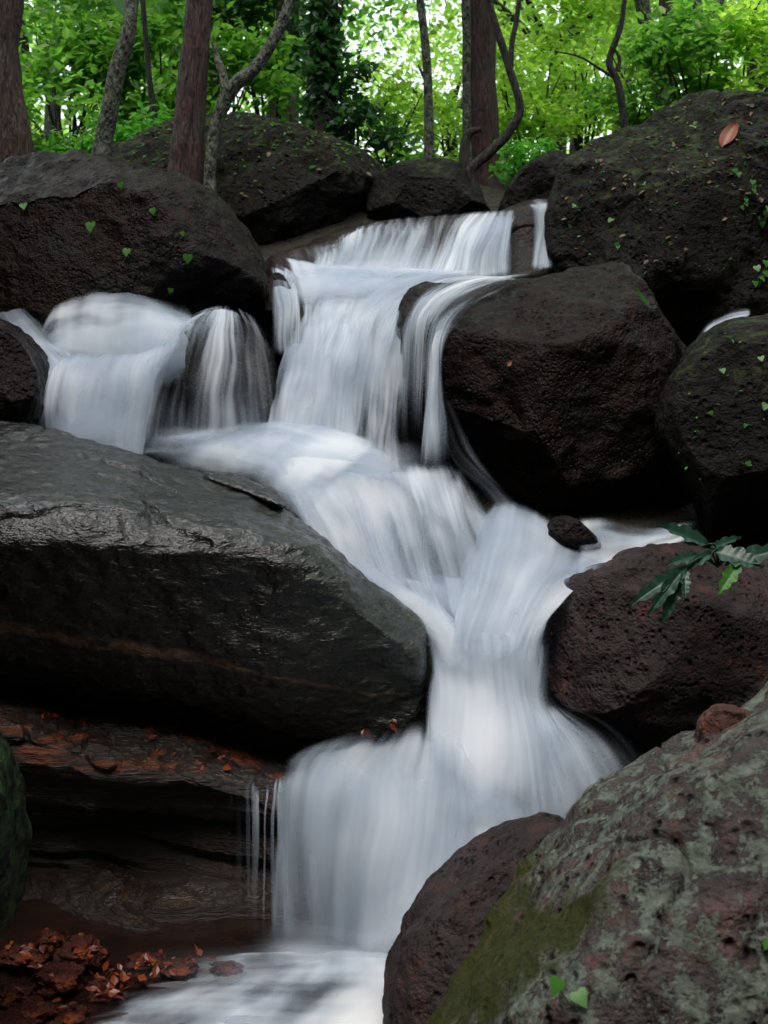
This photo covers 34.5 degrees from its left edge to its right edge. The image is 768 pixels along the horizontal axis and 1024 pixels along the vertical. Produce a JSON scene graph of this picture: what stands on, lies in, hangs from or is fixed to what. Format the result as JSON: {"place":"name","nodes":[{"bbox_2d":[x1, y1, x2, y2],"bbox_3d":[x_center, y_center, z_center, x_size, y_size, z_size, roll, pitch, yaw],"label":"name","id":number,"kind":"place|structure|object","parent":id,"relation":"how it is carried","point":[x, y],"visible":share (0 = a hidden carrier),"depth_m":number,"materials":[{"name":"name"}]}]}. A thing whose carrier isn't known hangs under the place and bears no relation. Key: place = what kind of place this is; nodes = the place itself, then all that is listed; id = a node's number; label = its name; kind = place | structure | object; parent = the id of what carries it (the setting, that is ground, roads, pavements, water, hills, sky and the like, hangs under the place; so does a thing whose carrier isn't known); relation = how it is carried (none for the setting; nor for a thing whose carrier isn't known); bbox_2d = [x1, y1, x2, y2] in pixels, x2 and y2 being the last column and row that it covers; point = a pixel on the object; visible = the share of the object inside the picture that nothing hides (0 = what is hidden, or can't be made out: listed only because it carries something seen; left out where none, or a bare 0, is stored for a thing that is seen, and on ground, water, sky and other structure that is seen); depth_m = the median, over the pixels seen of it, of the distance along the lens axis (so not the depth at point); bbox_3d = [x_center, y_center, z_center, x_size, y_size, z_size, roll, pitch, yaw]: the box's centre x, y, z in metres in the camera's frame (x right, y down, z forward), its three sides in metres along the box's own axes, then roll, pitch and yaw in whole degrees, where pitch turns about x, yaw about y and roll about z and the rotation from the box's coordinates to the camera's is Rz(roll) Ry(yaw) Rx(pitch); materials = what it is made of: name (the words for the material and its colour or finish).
{"place":"outdoors","nodes":[
{"label":"outdoors","id":0,"kind":"place"},
{"bbox_2d":[2,309,65,430],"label":"waterfall","id":1,"kind":"structure","parent":0,"point":[23,324],"depth_m":6.72,"materials":[{"name":"white liquid"}]},
{"bbox_2d":[42,342,178,453],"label":"waterfall","id":2,"kind":"structure","parent":0,"point":[107,398],"depth_m":6.36,"materials":[{"name":"white liquid"}]},
{"bbox_2d":[44,295,193,378],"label":"waterfall","id":3,"kind":"structure","parent":0,"point":[100,326],"depth_m":6.70,"materials":[{"name":"liquid"}]},
{"bbox_2d":[0,898,363,1023],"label":"water","id":4,"kind":"structure","parent":0,"point":[266,940],"depth_m":4.36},
{"bbox_2d":[0,983,33,1009],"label":"stone","id":5,"kind":"object","parent":4,"relation":"on","point":[10,993],"visible":0.78,"depth_m":3.91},
{"bbox_2d":[29,960,84,998],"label":"stone","id":6,"kind":"object","parent":4,"relation":"on","point":[65,978],"visible":0.98,"depth_m":4.01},
{"bbox_2d":[43,1003,92,1023],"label":"stone","id":7,"kind":"object","parent":4,"relation":"on","point":[74,1014],"visible":0.92,"depth_m":3.81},
{"bbox_2d":[53,934,110,971],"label":"stone","id":8,"kind":"object","parent":4,"relation":"on","point":[93,963],"visible":0.77,"depth_m":4.17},
{"bbox_2d":[110,951,387,1023],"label":"stream","id":9,"kind":"structure","parent":0,"point":[356,997],"depth_m":3.95,"materials":[{"name":"liquid"}]},
{"bbox_2d":[86,978,130,1002],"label":"stone","id":10,"kind":"object","parent":9,"relation":"on","point":[90,997],"visible":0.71,"depth_m":4.01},
{"bbox_2d":[5,927,215,1018],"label":"leaf litter","id":11,"kind":"object","parent":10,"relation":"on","point":[113,992],"visible":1,"depth_m":4.09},
{"bbox_2d":[125,952,169,969],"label":"stone","id":12,"kind":"object","parent":9,"relation":"on","point":[157,957],"visible":0.81,"depth_m":4.21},
{"bbox_2d":[158,958,198,979],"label":"stone","id":13,"kind":"object","parent":9,"relation":"on","point":[183,969],"visible":0.94,"depth_m":4.14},
{"bbox_2d":[208,960,243,977],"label":"stone","id":14,"kind":"object","parent":9,"relation":"on","point":[229,969],"visible":1,"depth_m":4.17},
{"bbox_2d":[178,423,378,490],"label":"stream","id":15,"kind":"structure","parent":0,"point":[295,457],"depth_m":6.16,"materials":[{"name":"liquid"}]},
{"bbox_2d":[48,177,709,818],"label":"ground","id":16,"kind":"structure","parent":0,"point":[610,749],"depth_m":6.35,"materials":[{"name":"stone"}]},
{"bbox_2d":[0,730,31,940],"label":"boulder","id":17,"kind":"object","parent":16,"relation":"on","point":[15,834],"visible":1,"depth_m":3.58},
{"bbox_2d":[0,0,33,161],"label":"tree","id":18,"kind":"object","parent":16,"relation":"on","point":[15,135],"visible":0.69,"depth_m":8.87,"materials":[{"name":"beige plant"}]},
{"bbox_2d":[0,943,49,969],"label":"stone","id":19,"kind":"object","parent":16,"relation":"on","point":[12,957],"visible":0.96,"depth_m":4.17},
{"bbox_2d":[34,930,67,952],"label":"stone","id":20,"kind":"object","parent":19,"relation":"on","point":[48,941],"visible":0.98,"depth_m":4.22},
{"bbox_2d":[0,318,49,428],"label":"boulder","id":21,"kind":"object","parent":16,"relation":"on","point":[24,365],"visible":0.73,"depth_m":6.02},
{"bbox_2d":[5,995,59,1023],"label":"stone","id":22,"kind":"object","parent":16,"relation":"on","point":[28,1007],"visible":0.73,"depth_m":3.81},
{"bbox_2d":[22,61,140,153],"bbox_3d":[-2.901,-3.195,10.419,1.729,1.181,1.351,-1,5,-17],"label":"shrub","id":23,"kind":"object","parent":16,"relation":"on","point":[40,141],"visible":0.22,"depth_m":10.30,"materials":[{"name":"green plant"}]},
{"bbox_2d":[19,0,157,137],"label":"shrub","id":24,"kind":"object","parent":16,"relation":"on","point":[36,64],"visible":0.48,"depth_m":11.21,"materials":[{"name":"green plant"}]},
{"bbox_2d":[27,0,175,137],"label":"tree","id":25,"kind":"object","parent":16,"relation":"on","point":[48,126],"visible":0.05,"depth_m":26.23,"materials":[{"name":"green plant"}]},
{"bbox_2d":[51,97,174,153],"bbox_3d":[-2.021,-2.891,9.912,1.216,0.842,1.095,0,5,0],"label":"shrub","id":26,"kind":"object","parent":16,"relation":"on","point":[133,129],"visible":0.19,"depth_m":9.80,"materials":[{"name":"green plant"}]},
{"bbox_2d":[92,0,138,156],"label":"tree","id":27,"kind":"object","parent":16,"relation":"on","point":[106,127],"visible":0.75,"depth_m":8.72,"materials":[{"name":"grey plant"}]},
{"bbox_2d":[19,0,218,127],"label":"tree","id":28,"kind":"object","parent":16,"relation":"on","point":[25,46],"visible":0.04,"depth_m":13.99,"materials":[{"name":"green plant"}]},
{"bbox_2d":[0,149,268,342],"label":"boulder","id":29,"kind":"object","parent":16,"relation":"on","point":[49,241],"visible":0.69,"depth_m":7.00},
{"bbox_2d":[24,0,258,102],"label":"tree","id":30,"kind":"object","parent":16,"relation":"on","point":[52,42],"visible":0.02,"depth_m":16.01,"materials":[{"name":"green plant"}]},
{"bbox_2d":[140,0,157,122],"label":"tree","id":31,"kind":"object","parent":16,"relation":"on","point":[151,96],"visible":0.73,"depth_m":10.29,"materials":[{"name":"brown plant"}]},
{"bbox_2d":[58,0,242,135],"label":"shrub","id":32,"kind":"object","parent":16,"relation":"on","point":[158,40],"visible":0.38,"depth_m":11.03,"materials":[{"name":"green plant"}]},
{"bbox_2d":[0,684,338,930],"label":"rock ledge","id":33,"kind":"object","parent":16,"relation":"on","point":[128,832],"visible":0.41,"depth_m":4.73,"materials":[{"name":"stone"}]},
{"bbox_2d":[0,421,427,740],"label":"rock slab","id":34,"kind":"object","parent":33,"relation":"on","point":[129,577],"visible":0.96,"depth_m":4.61,"materials":[{"name":"stone"}]},
{"bbox_2d":[202,470,286,507],"bbox_3d":[-0.638,-0.098,5.515,0.493,0.162,0.356,1,5,15],"label":"rock flake","id":35,"kind":"object","parent":34,"relation":"on","point":[272,496],"visible":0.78,"depth_m":5.39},
{"bbox_2d":[41,713,396,770],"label":"leaf litter","id":36,"kind":"object","parent":33,"relation":"on","point":[366,732],"visible":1,"depth_m":4.80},
{"bbox_2d":[167,0,212,184],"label":"tree","id":37,"kind":"object","parent":16,"relation":"on","point":[187,147],"visible":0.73,"depth_m":8.50,"materials":[{"name":"red plant"}]},
{"bbox_2d":[21,0,361,111],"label":"tree","id":38,"kind":"object","parent":16,"relation":"on","point":[158,4],"visible":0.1,"depth_m":13.11,"materials":[{"name":"green plant"}]},
{"bbox_2d":[144,319,280,460],"bbox_3d":[-0.994,-0.676,7.096,0.866,0.880,0.955,0,5,0],"label":"boulder","id":39,"kind":"object","parent":16,"relation":"on","point":[181,401],"visible":0.6,"depth_m":6.74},
{"bbox_2d":[164,309,235,432],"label":"waterfall","id":40,"kind":"structure","parent":39,"relation":"on","point":[220,319],"depth_m":6.45,"materials":[{"name":"white liquid"}]},
{"bbox_2d":[129,16,306,120],"bbox_3d":[-1.338,-3.517,10.952,1.786,1.650,1.404,0,5,0],"label":"shrub","id":41,"kind":"object","parent":16,"relation":"on","point":[234,55],"visible":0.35,"depth_m":10.74,"materials":[{"name":"green plant"}]},
{"bbox_2d":[112,111,385,244],"bbox_3d":[-1.067,-2.548,9.674,2.605,1.366,1.949,0,5,0],"label":"boulder","id":42,"kind":"object","parent":16,"relation":"on","point":[337,192],"visible":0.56,"depth_m":8.95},
{"bbox_2d":[112,113,376,209],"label":"leaf litter","id":43,"kind":"object","parent":42,"relation":"on","point":[269,153],"visible":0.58,"depth_m":8.98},
{"bbox_2d":[128,109,373,169],"bbox_3d":[-1.014,-2.812,9.348,1.870,0.642,1.063,0,5,0],"label":"ground cover","id":44,"kind":"object","parent":42,"relation":"on","point":[311,166],"visible":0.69,"depth_m":9.10,"materials":[{"name":"green plant"}]},
{"bbox_2d":[203,0,295,194],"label":"tree","id":45,"kind":"object","parent":16,"relation":"on","point":[234,85],"visible":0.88,"depth_m":8.45,"materials":[{"name":"grey plant"}]},
{"bbox_2d":[176,0,345,119],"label":"shrub","id":46,"kind":"object","parent":16,"relation":"on","point":[252,17],"visible":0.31,"depth_m":11.57,"materials":[{"name":"green plant"}]},
{"bbox_2d":[264,272,300,372],"bbox_3d":[-0.600,-1.125,7.411,0.230,0.594,0.548,0,5,0],"label":"boulder","id":47,"kind":"object","parent":16,"relation":"on","point":[271,311],"visible":0.37,"depth_m":7.24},
{"bbox_2d":[271,0,299,122],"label":"tree","id":48,"kind":"object","parent":16,"relation":"on","point":[291,115],"visible":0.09,"depth_m":13.52,"materials":[{"name":"green plant"}]},
{"bbox_2d":[161,0,437,124],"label":"tree","id":49,"kind":"object","parent":16,"relation":"on","point":[365,36],"visible":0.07,"depth_m":29.55,"materials":[{"name":"green plant"}]},
{"bbox_2d":[174,0,446,116],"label":"tree","id":50,"kind":"object","parent":16,"relation":"on","point":[363,10],"visible":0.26,"depth_m":16.87,"materials":[{"name":"green plant"}]},
{"bbox_2d":[305,0,347,141],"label":"tree","id":51,"kind":"object","parent":16,"relation":"on","point":[318,115],"visible":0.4,"depth_m":10.20,"materials":[{"name":"green plant"}]},
{"bbox_2d":[286,0,356,139],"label":"ivy","id":52,"kind":"object","parent":51,"relation":"attached to","point":[316,27],"visible":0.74,"depth_m":10.17,"materials":[{"name":"green plant"}]},
{"bbox_2d":[298,45,420,156],"bbox_3d":[-0.286,-3.191,10.270,1.144,1.250,0.902,3,6,34],"label":"shrub","id":53,"kind":"object","parent":16,"relation":"on","point":[359,112],"visible":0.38,"depth_m":10.13,"materials":[{"name":"green plant"}]},
{"bbox_2d":[26,0,767,165],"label":"forest","id":54,"kind":"object","parent":16,"relation":"on","point":[79,111],"depth_m":38.42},
{"bbox_2d":[344,62,453,164],"bbox_3d":[0.098,-3.831,12.291,1.306,1.153,1.177,0,5,0],"label":"shrub","id":55,"kind":"object","parent":16,"relation":"on","point":[399,99],"visible":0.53,"depth_m":12.18,"materials":[{"name":"dark leaf"},{"name":"dark bark"}]},
{"bbox_2d":[338,43,461,157],"bbox_3d":[0.288,-8.543,33.204,8.112,7.908,8.600,0,5,0],"label":"tree","id":56,"kind":"object","parent":16,"relation":"on","point":[382,151],"visible":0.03,"depth_m":31.89,"materials":[{"name":"green plant"}]},
{"bbox_2d":[265,198,552,300],"bbox_3d":[0.201,-1.825,8.831,2.236,0.767,1.317,0,5,0],"label":"rock ledge","id":57,"kind":"object","parent":16,"relation":"on","point":[521,249],"visible":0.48,"depth_m":8.44,"materials":[{"name":"dark wet rock"}]},
{"bbox_2d":[316,212,512,275],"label":"waterfall","id":58,"kind":"structure","parent":57,"relation":"on","point":[477,245],"depth_m":8.19,"materials":[{"name":"white liquid"}]},
{"bbox_2d":[531,204,550,268],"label":"waterfall","id":59,"kind":"structure","parent":57,"relation":"on","point":[541,259],"depth_m":8.13,"materials":[{"name":"white liquid"}]},
{"bbox_2d":[375,141,469,167],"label":"shrub","id":60,"kind":"object","parent":16,"relation":"on","point":[395,158],"visible":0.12,"depth_m":10.31,"materials":[{"name":"green plant"}]},
{"bbox_2d":[416,0,434,156],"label":"tree","id":61,"kind":"object","parent":16,"relation":"on","point":[429,150],"visible":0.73,"depth_m":9.91,"materials":[{"name":"grey plant"}]},
{"bbox_2d":[366,157,490,220],"bbox_3d":[0.342,-2.355,9.341,0.944,0.614,0.988,0,5,0],"label":"boulder","id":62,"kind":"object","parent":16,"relation":"on","point":[421,187],"visible":0.73,"depth_m":8.95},
{"bbox_2d":[458,127,480,166],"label":"stem","id":63,"kind":"object","parent":62,"relation":"on","point":[467,135],"visible":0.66,"depth_m":9.17,"materials":[{"name":"brown plant"}]},
{"bbox_2d":[465,0,523,188],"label":"liana","id":64,"kind":"object","parent":62,"relation":"on","point":[485,155],"visible":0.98,"depth_m":9.04,"materials":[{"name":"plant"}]},
{"bbox_2d":[349,1,511,159],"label":"tree","id":65,"kind":"object","parent":16,"relation":"on","point":[458,80],"visible":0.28,"depth_m":20.09,"materials":[{"name":"green plant"}]},
{"bbox_2d":[408,82,511,160],"bbox_3d":[0.753,-3.841,12.705,1.213,1.017,1.122,0,5,0],"label":"shrub","id":66,"kind":"object","parent":16,"relation":"on","point":[450,104],"visible":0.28,"depth_m":12.57,"materials":[{"name":"green plant"}]},
{"bbox_2d":[461,0,471,161],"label":"tree","id":67,"kind":"object","parent":16,"relation":"on","point":[466,64],"visible":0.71,"depth_m":10.88,"materials":[{"name":"grey plant"}]},
{"bbox_2d":[382,812,563,1023],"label":"boulder","id":68,"kind":"object","parent":16,"relation":"on","point":[464,889],"visible":0.47,"depth_m":3.48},
{"bbox_2d":[470,0,502,188],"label":"tree","id":69,"kind":"object","parent":16,"relation":"on","point":[484,111],"visible":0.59,"depth_m":10.99,"materials":[{"name":"red plant"}]},
{"bbox_2d":[340,0,657,173],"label":"tree","id":70,"kind":"object","parent":16,"relation":"on","point":[435,3],"visible":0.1,"depth_m":28.24,"materials":[{"name":"green plant"}]},
{"bbox_2d":[488,132,562,185],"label":"shrub","id":71,"kind":"object","parent":16,"relation":"on","point":[517,160],"visible":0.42,"depth_m":10.14,"materials":[{"name":"green plant"}]},
{"bbox_2d":[443,21,618,164],"bbox_3d":[1.389,-3.863,11.865,1.638,1.669,1.627,0,5,0],"label":"shrub","id":72,"kind":"object","parent":16,"relation":"on","point":[542,111],"visible":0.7,"depth_m":11.65,"materials":[{"name":"green plant"}]},
{"bbox_2d":[498,150,569,211],"bbox_3d":[1.231,-2.307,9.055,0.800,0.612,0.864,0,5,0],"label":"boulder","id":73,"kind":"object","parent":16,"relation":"on","point":[533,179],"visible":0.38,"depth_m":8.69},
{"bbox_2d":[395,261,690,513],"bbox_3d":[0.913,-0.676,7.059,1.713,1.576,1.800,0,5,0],"label":"boulder","id":74,"kind":"object","parent":16,"relation":"on","point":[595,352],"visible":0.85,"depth_m":6.36,"materials":[{"name":"stone"}]},
{"bbox_2d":[268,259,511,473],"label":"waterfall","id":75,"kind":"structure","parent":74,"relation":"on","point":[320,389],"depth_m":6.86,"materials":[{"name":"white liquid"}]},
{"bbox_2d":[275,268,299,349],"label":"waterfall","id":76,"kind":"structure","parent":75,"relation":"on","point":[287,306],"depth_m":7.02,"materials":[{"name":"white liquid"}]},
{"bbox_2d":[293,278,359,302],"bbox_3d":[-0.305,-1.341,7.372,0.797,0.364,0.269,0,5,0],"label":"spray","id":77,"kind":"object","parent":75,"relation":"on","point":[343,290],"visible":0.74,"depth_m":7.38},
{"bbox_2d":[325,307,398,425],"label":"waterfall","id":78,"kind":"structure","parent":75,"relation":"on","point":[340,347],"depth_m":6.81,"materials":[{"name":"white liquid"}]},
{"bbox_2d":[423,325,446,453],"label":"waterfall","id":79,"kind":"structure","parent":74,"relation":"on","point":[430,433],"depth_m":6.00,"materials":[{"name":"white liquid"}]},
{"bbox_2d":[402,276,510,391],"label":"waterfall","id":80,"kind":"structure","parent":74,"relation":"on","point":[427,304],"depth_m":6.35,"materials":[{"name":"white liquid"}]},
{"bbox_2d":[363,0,729,156],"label":"tree","id":81,"kind":"object","parent":16,"relation":"on","point":[528,14],"visible":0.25,"depth_m":16.85,"materials":[{"name":"green plant"}]},
{"bbox_2d":[496,0,654,153],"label":"shrub","id":82,"kind":"object","parent":16,"relation":"on","point":[607,14],"visible":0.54,"depth_m":12.36,"materials":[{"name":"green plant"}]},
{"bbox_2d":[555,0,627,128],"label":"tree","id":83,"kind":"object","parent":16,"relation":"on","point":[613,74],"visible":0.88,"depth_m":9.91,"materials":[{"name":"brown plant"}]},
{"bbox_2d":[425,681,767,1023],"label":"boulder","id":84,"kind":"object","parent":16,"relation":"on","point":[636,892],"visible":0.97,"depth_m":2.63,"materials":[{"name":"stone"}]},
{"bbox_2d":[549,975,587,1007],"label":"seedling","id":85,"kind":"object","parent":84,"relation":"on","point":[579,996],"visible":1,"depth_m":2.46,"materials":[{"name":"green plant"}]},
{"bbox_2d":[693,704,750,742],"bbox_3d":[0.964,0.656,3.505,0.186,0.257,0.277,0,5,0],"label":"stone","id":86,"kind":"object","parent":84,"relation":"on","point":[715,719],"visible":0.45,"depth_m":3.38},
{"bbox_2d":[497,0,743,133],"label":"tree","id":87,"kind":"object","parent":16,"relation":"on","point":[597,47],"visible":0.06,"depth_m":19.47,"materials":[{"name":"green plant"}]},
{"bbox_2d":[561,0,735,130],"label":"shrub","id":88,"kind":"object","parent":16,"relation":"on","point":[634,114],"visible":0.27,"depth_m":11.05,"materials":[{"name":"green plant"}]},
{"bbox_2d":[634,0,671,100],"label":"tree","id":89,"kind":"object","parent":16,"relation":"on","point":[642,5],"visible":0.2,"depth_m":12.07,"materials":[{"name":"green plant"}]},
{"bbox_2d":[540,543,767,748],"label":"boulder","id":90,"kind":"object","parent":16,"relation":"on","point":[609,657],"visible":0.72,"depth_m":4.90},
{"bbox_2d":[547,515,600,560],"bbox_3d":[0.865,0.145,5.601,0.272,0.274,0.355,0,5,0],"label":"boulder","id":91,"kind":"object","parent":90,"relation":"on","point":[577,536],"visible":0.73,"depth_m":5.44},
{"bbox_2d":[628,522,767,621],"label":"plant","id":92,"kind":"object","parent":90,"relation":"on","point":[668,584],"visible":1,"depth_m":4.56,"materials":[{"name":"green plant"}]},
{"bbox_2d":[544,89,767,341],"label":"boulder","id":93,"kind":"object","parent":16,"relation":"on","point":[694,300],"visible":0.74,"depth_m":7.63,"materials":[{"name":"stone"}]},
{"bbox_2d":[557,92,767,291],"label":"leaf litter","id":94,"kind":"object","parent":93,"relation":"on","point":[648,193],"visible":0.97,"depth_m":7.73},
{"bbox_2d":[561,99,767,273],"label":"ground cover","id":95,"kind":"object","parent":93,"relation":"on","point":[674,204],"visible":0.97,"depth_m":7.80,"materials":[{"name":"green plant"}]},
{"bbox_2d":[546,0,767,91],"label":"tree","id":96,"kind":"object","parent":16,"relation":"on","point":[625,26],"visible":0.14,"depth_m":15.47,"materials":[{"name":"green plant"}]},
{"bbox_2d":[597,0,762,126],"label":"shrub","id":97,"kind":"object","parent":16,"relation":"on","point":[649,54],"visible":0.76,"depth_m":10.50,"materials":[{"name":"green plant"}]},
{"bbox_2d":[654,313,767,549],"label":"boulder","id":98,"kind":"object","parent":16,"relation":"on","point":[728,492],"visible":0.96,"depth_m":5.61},
{"bbox_2d":[663,0,767,91],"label":"shrub","id":99,"kind":"object","parent":16,"relation":"on","point":[748,25],"visible":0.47,"depth_m":10.63,"materials":[{"name":"green plant"}]},
{"bbox_2d":[285,466,484,618],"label":"waterfall","id":100,"kind":"structure","parent":0,"point":[352,516],"depth_m":5.65,"materials":[{"name":"white liquid"}]},
{"bbox_2d":[24,0,745,161],"label":"sky","id":101,"kind":"structure","parent":0,"point":[441,8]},
{"bbox_2d":[363,569,458,659],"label":"stream","id":102,"kind":"structure","parent":0,"point":[440,631],"depth_m":5.00,"materials":[{"name":"liquid"}]},
{"bbox_2d":[469,800,517,839],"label":"waterfall","id":103,"kind":"structure","parent":0,"point":[485,816],"depth_m":4.46,"materials":[{"name":"liquid"}]},
{"bbox_2d":[275,733,471,952],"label":"waterfall","id":104,"kind":"structure","parent":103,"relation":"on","point":[383,831],"depth_m":4.34,"materials":[{"name":"white liquid"}]},
{"bbox_2d":[281,948,366,964],"bbox_3d":[-0.100,1.511,4.250,0.904,0.219,0.264,0,5,0],"label":"spray","id":105,"kind":"object","parent":104,"relation":"on","point":[285,958],"visible":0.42,"depth_m":4.30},
{"bbox_2d":[406,577,597,816],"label":"waterfall","id":106,"kind":"structure","parent":0,"point":[486,710],"depth_m":4.69,"materials":[{"name":"white liquid"}]},
{"bbox_2d":[455,505,578,654],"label":"stream","id":107,"kind":"structure","parent":0,"point":[522,565],"depth_m":5.19,"materials":[{"name":"white liquid"}]},
{"bbox_2d":[578,521,683,572],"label":"stream","id":108,"kind":"structure","parent":0,"point":[612,544],"depth_m":5.59,"materials":[{"name":"liquid"}]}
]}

